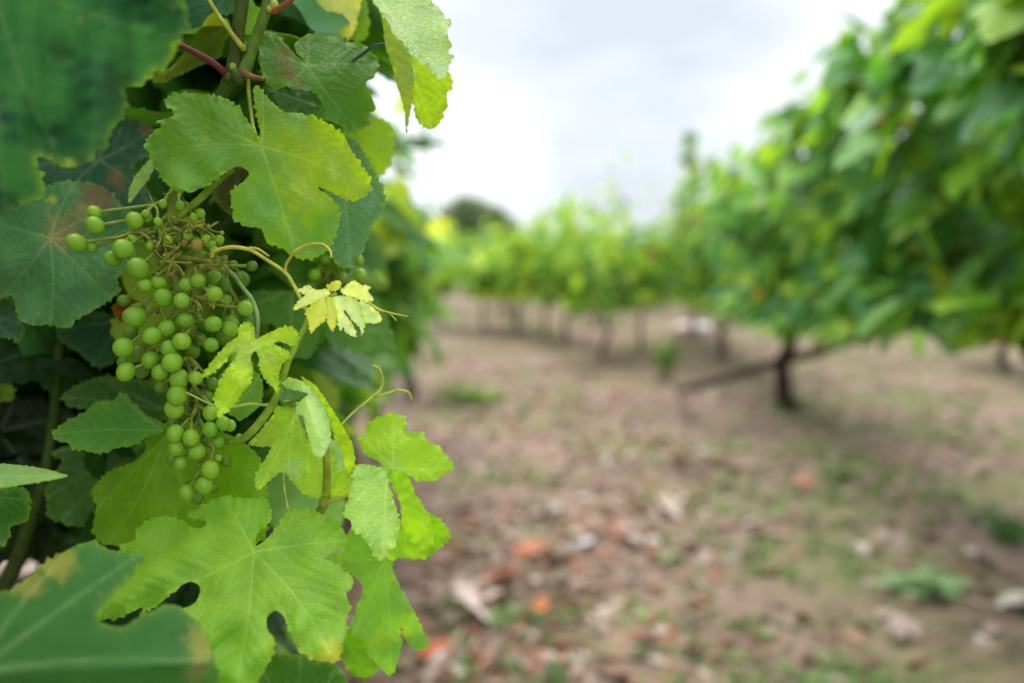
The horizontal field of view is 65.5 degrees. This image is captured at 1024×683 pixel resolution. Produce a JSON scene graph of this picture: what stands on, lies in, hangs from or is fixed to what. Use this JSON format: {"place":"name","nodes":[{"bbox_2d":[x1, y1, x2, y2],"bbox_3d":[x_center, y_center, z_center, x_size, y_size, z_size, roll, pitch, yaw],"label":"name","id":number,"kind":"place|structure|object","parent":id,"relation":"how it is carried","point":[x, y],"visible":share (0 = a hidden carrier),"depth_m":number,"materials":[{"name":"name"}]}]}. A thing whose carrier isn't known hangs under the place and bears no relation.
{"place":"outdoors","nodes":[
{"label":"outdoors","id":0,"kind":"place"},
{"bbox_2d":[0,276,1023,682],"bbox_3d":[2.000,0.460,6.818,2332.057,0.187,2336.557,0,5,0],"label":"ground","id":1,"kind":"structure","parent":0,"point":[952,622],"depth_m":3.98,"materials":[{"name":"soil"}]},
{"bbox_2d":[1,561,36,573],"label":"fallen leaf","id":2,"kind":"object","parent":1,"relation":"on","point":[29,567],"visible":0.27,"depth_m":2.87,"materials":[{"name":"beige plant"}]},
{"bbox_2d":[0,0,454,682],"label":"grapevine","id":3,"kind":"object","parent":1,"relation":"on","point":[194,324],"visible":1,"depth_m":0.48,"materials":[{"name":"green plant"}]},
{"bbox_2d":[331,97,448,441],"bbox_3d":[-0.710,0.118,1.894,1.083,1.791,1.672,0,5,0],"label":"grapevine","id":4,"kind":"object","parent":1,"relation":"on","point":[403,215],"depth_m":1.88,"materials":[{"name":"green plant"}]},
{"bbox_2d":[370,245,447,457],"bbox_3d":[-0.830,0.062,4.666,0.999,1.404,1.544,0,5,0],"label":"grapevine","id":5,"kind":"object","parent":1,"relation":"on","point":[427,331],"visible":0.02,"depth_m":4.74,"materials":[{"name":"green plant"}]},
{"bbox_2d":[341,198,481,534],"bbox_3d":[-0.684,0.081,3.387,1.121,1.593,1.571,0,5,0],"label":"grapevine","id":6,"kind":"object","parent":1,"relation":"on","point":[405,280],"visible":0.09,"depth_m":3.19,"materials":[{"name":"green plant"}]},
{"bbox_2d":[402,268,454,397],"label":"grapevine","id":7,"kind":"object","parent":1,"relation":"on","point":[436,306],"visible":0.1,"depth_m":7.06,"materials":[{"name":"green plant"}]},
{"bbox_2d":[427,218,462,287],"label":"grapevine","id":8,"kind":"object","parent":1,"relation":"on","point":[451,236],"visible":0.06,"depth_m":21.36,"materials":[{"name":"green plant"}]},
{"bbox_2d":[426,628,464,682],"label":"twig","id":9,"kind":"object","parent":1,"relation":"on","point":[441,661],"visible":1,"depth_m":2.19,"materials":[{"name":"brown wood"}]},
{"bbox_2d":[417,220,480,325],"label":"grapevine","id":10,"kind":"object","parent":1,"relation":"on","point":[442,290],"visible":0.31,"depth_m":15.39,"materials":[{"name":"green plant"}]},
{"bbox_2d":[427,378,504,403],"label":"weed plant","id":11,"kind":"object","parent":1,"relation":"on","point":[476,394],"visible":0.98,"depth_m":6.77,"materials":[{"name":"green plant"}]},
{"bbox_2d":[457,590,488,619],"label":"fallen leaf","id":12,"kind":"object","parent":1,"relation":"on","point":[470,601],"visible":0.95,"depth_m":2.56,"materials":[{"name":"beige plant"}]},
{"bbox_2d":[453,580,500,601],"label":"fallen leaf","id":13,"kind":"object","parent":1,"relation":"on","point":[472,590],"visible":0.83,"depth_m":2.73,"materials":[{"name":"beige plant"}]},
{"bbox_2d":[437,194,521,252],"bbox_3d":[-1.805,-4.498,37.826,4.609,4.854,3.198,-3,6,-32],"label":"tree","id":14,"kind":"object","parent":1,"relation":"on","point":[466,213],"visible":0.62,"depth_m":36.53,"materials":[{"name":"green plant"}]},
{"bbox_2d":[461,242,509,331],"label":"grapevine","id":15,"kind":"object","parent":1,"relation":"on","point":[485,284],"visible":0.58,"depth_m":14.39,"materials":[{"name":"green plant"}]},
{"bbox_2d":[476,232,503,306],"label":"grapevine","id":16,"kind":"object","parent":1,"relation":"on","point":[492,237],"visible":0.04,"depth_m":24.59,"materials":[{"name":"green plant"}]},
{"bbox_2d":[471,232,520,311],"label":"grapevine","id":17,"kind":"object","parent":1,"relation":"on","point":[503,307],"visible":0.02,"depth_m":21.48,"materials":[{"name":"green plant"}]},
{"bbox_2d":[490,565,517,577],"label":"fallen leaf","id":18,"kind":"object","parent":1,"relation":"on","point":[501,572],"visible":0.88,"depth_m":2.86,"materials":[{"name":"brown plant"}]},
{"bbox_2d":[480,226,532,315],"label":"grapevine","id":19,"kind":"object","parent":1,"relation":"on","point":[507,303],"visible":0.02,"depth_m":19.06,"materials":[{"name":"green plant"}]},
{"bbox_2d":[467,219,553,323],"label":"grapevine","id":20,"kind":"object","parent":1,"relation":"on","point":[514,306],"visible":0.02,"depth_m":16.33,"materials":[{"name":"green plant"}]},
{"bbox_2d":[0,318,1023,682],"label":"weeds","id":21,"kind":"object","parent":1,"relation":"on","point":[556,670],"visible":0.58,"depth_m":3.19,"materials":[{"name":"green plant"}]},
{"bbox_2d":[481,215,552,333],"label":"grapevine","id":22,"kind":"object","parent":1,"relation":"on","point":[511,282],"visible":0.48,"depth_m":13.69,"materials":[{"name":"green plant"}]},
{"bbox_2d":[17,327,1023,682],"bbox_3d":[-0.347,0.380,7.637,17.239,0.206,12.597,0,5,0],"label":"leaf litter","id":23,"kind":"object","parent":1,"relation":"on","point":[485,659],"visible":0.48,"depth_m":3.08,"materials":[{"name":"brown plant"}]},
{"bbox_2d":[418,641,451,665],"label":"fallen leaf","id":24,"kind":"object","parent":23,"relation":"on","point":[430,651],"visible":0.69,"depth_m":2.32,"materials":[{"name":"orange plant"}]},
{"bbox_2d":[886,613,922,638],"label":"fallen leaf","id":25,"kind":"object","parent":23,"relation":"on","point":[901,625],"visible":1,"depth_m":2.36,"materials":[{"name":"beige plant"}]},
{"bbox_2d":[513,539,546,559],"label":"fallen leaf","id":26,"kind":"object","parent":1,"relation":"on","point":[526,547],"visible":1,"depth_m":3.07,"materials":[{"name":"orange plant"}]},
{"bbox_2d":[481,197,591,337],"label":"grapevine","id":27,"kind":"object","parent":1,"relation":"on","point":[530,276],"visible":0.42,"depth_m":12.79,"materials":[{"name":"green plant"}]},
{"bbox_2d":[530,598,566,610],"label":"fallen leaf","id":28,"kind":"object","parent":1,"relation":"on","point":[541,605],"visible":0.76,"depth_m":2.62,"materials":[{"name":"orange plant"}]},
{"bbox_2d":[514,194,626,343],"bbox_3d":[0.827,-1.025,11.855,1.337,2.292,1.968,3,6,26],"label":"grapevine","id":29,"kind":"object","parent":1,"relation":"on","point":[551,297],"visible":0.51,"depth_m":11.66,"materials":[{"name":"green plant"}]},
{"bbox_2d":[572,536,593,544],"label":"fallen leaf","id":30,"kind":"object","parent":1,"relation":"on","point":[586,540],"visible":1,"depth_m":3.19,"materials":[{"name":"grey plant"}]},
{"bbox_2d":[568,206,634,325],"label":"grapevine","id":31,"kind":"object","parent":1,"relation":"on","point":[596,314],"visible":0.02,"depth_m":16.44,"materials":[{"name":"green plant"}]},
{"bbox_2d":[537,141,673,359],"bbox_3d":[1.153,-1.014,9.709,1.371,2.650,2.192,3,6,29],"label":"grapevine","id":32,"kind":"object","parent":1,"relation":"on","point":[604,297],"visible":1,"depth_m":9.65,"materials":[{"name":"green plant"}]},
{"bbox_2d":[570,224,644,315],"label":"grapevine","id":33,"kind":"object","parent":1,"relation":"on","point":[638,230],"visible":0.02,"depth_m":18.07,"materials":[{"name":"green plant"}]},
{"bbox_2d":[596,187,692,348],"bbox_3d":[2.054,-1.000,11.218,1.681,2.353,1.277,-1,5,-12],"label":"grapevine","id":34,"kind":"object","parent":1,"relation":"on","point":[652,295],"visible":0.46,"depth_m":11.12,"materials":[{"name":"green plant"}]},
{"bbox_2d":[618,218,674,288],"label":"grapevine","id":35,"kind":"object","parent":1,"relation":"on","point":[652,237],"visible":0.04,"depth_m":21.35,"materials":[{"name":"green plant"}]},
{"bbox_2d":[630,225,669,304],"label":"grapevine","id":36,"kind":"object","parent":1,"relation":"on","point":[641,246],"visible":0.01,"depth_m":24.46,"materials":[{"name":"green plant"}]},
{"bbox_2d":[640,235,675,311],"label":"grapevine","id":37,"kind":"object","parent":1,"relation":"on","point":[670,282],"visible":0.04,"depth_m":19.23,"materials":[{"name":"green plant"}]},
{"bbox_2d":[651,341,679,381],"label":"young vine","id":38,"kind":"object","parent":1,"relation":"on","point":[665,355],"visible":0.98,"depth_m":7.72,"materials":[{"name":"green plant"}]},
{"bbox_2d":[656,492,681,517],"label":"fallen leaf","id":39,"kind":"object","parent":1,"relation":"on","point":[670,503],"visible":1,"depth_m":3.45,"materials":[{"name":"beige plant"}]},
{"bbox_2d":[652,207,730,336],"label":"grapevine","id":40,"kind":"object","parent":1,"relation":"on","point":[681,283],"visible":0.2,"depth_m":12.38,"materials":[{"name":"green plant"}]},
{"bbox_2d":[673,322,710,330],"bbox_3d":[3.201,-0.238,14.195,0.681,0.224,0.371,0,5,0],"label":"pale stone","id":41,"kind":"object","parent":1,"relation":"on","point":[701,326],"visible":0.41,"depth_m":14.07,"materials":[{"name":"grey stone"}]},
{"bbox_2d":[667,131,787,360],"bbox_3d":[2.396,-1.002,8.999,1.250,2.769,3.528,1,5,8],"label":"grapevine","id":42,"kind":"object","parent":1,"relation":"on","point":[707,277],"visible":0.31,"depth_m":8.88,"materials":[{"name":"green plant"}]},
{"bbox_2d":[766,395,813,410],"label":"weed plant","id":43,"kind":"object","parent":1,"relation":"on","point":[782,406],"visible":0.51,"depth_m":5.90,"materials":[{"name":"green plant"}]},
{"bbox_2d":[676,98,924,411],"bbox_3d":[1.959,-0.423,5.891,1.367,2.177,4.116,1,5,10],"label":"grapevine","id":44,"kind":"object","parent":1,"relation":"on","point":[787,263],"visible":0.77,"depth_m":5.29,"materials":[{"name":"green plant"}]},
{"bbox_2d":[795,476,814,485],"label":"fallen leaf","id":45,"kind":"object","parent":1,"relation":"on","point":[804,481],"visible":1,"depth_m":3.81,"materials":[{"name":"brown plant"}]},
{"bbox_2d":[823,464,863,480],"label":"weed plant","id":46,"kind":"object","parent":1,"relation":"on","point":[835,471],"visible":0.95,"depth_m":3.81,"materials":[{"name":"green plant"}]},
{"bbox_2d":[757,0,1023,360],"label":"grapevine","id":47,"kind":"object","parent":1,"relation":"on","point":[936,246],"visible":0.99,"depth_m":2.50,"materials":[{"name":"green plant"}]},
{"bbox_2d":[868,566,971,599],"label":"weed plant","id":48,"kind":"object","parent":1,"relation":"on","point":[934,581],"visible":1,"depth_m":2.56,"materials":[{"name":"green plant"}]},
{"bbox_2d":[972,509,1023,547],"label":"weed plant","id":49,"kind":"object","parent":1,"relation":"on","point":[1007,532],"visible":0.97,"depth_m":3.06,"materials":[{"name":"green plant"}]},
{"bbox_2d":[996,341,1011,373],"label":"grapevine","id":50,"kind":"object","parent":1,"relation":"on","point":[1003,361],"visible":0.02,"depth_m":8.62,"materials":[{"name":"plant"}]},
{"bbox_2d":[996,590,1023,606],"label":"fallen leaf","id":51,"kind":"object","parent":1,"relation":"on","point":[1014,598],"visible":1,"depth_m":2.40,"materials":[{"name":"beige plant"}]},
{"bbox_2d":[366,0,967,269],"label":"sky","id":52,"kind":"structure","parent":0,"point":[544,95],"materials":[{"name":"white"}]}
]}

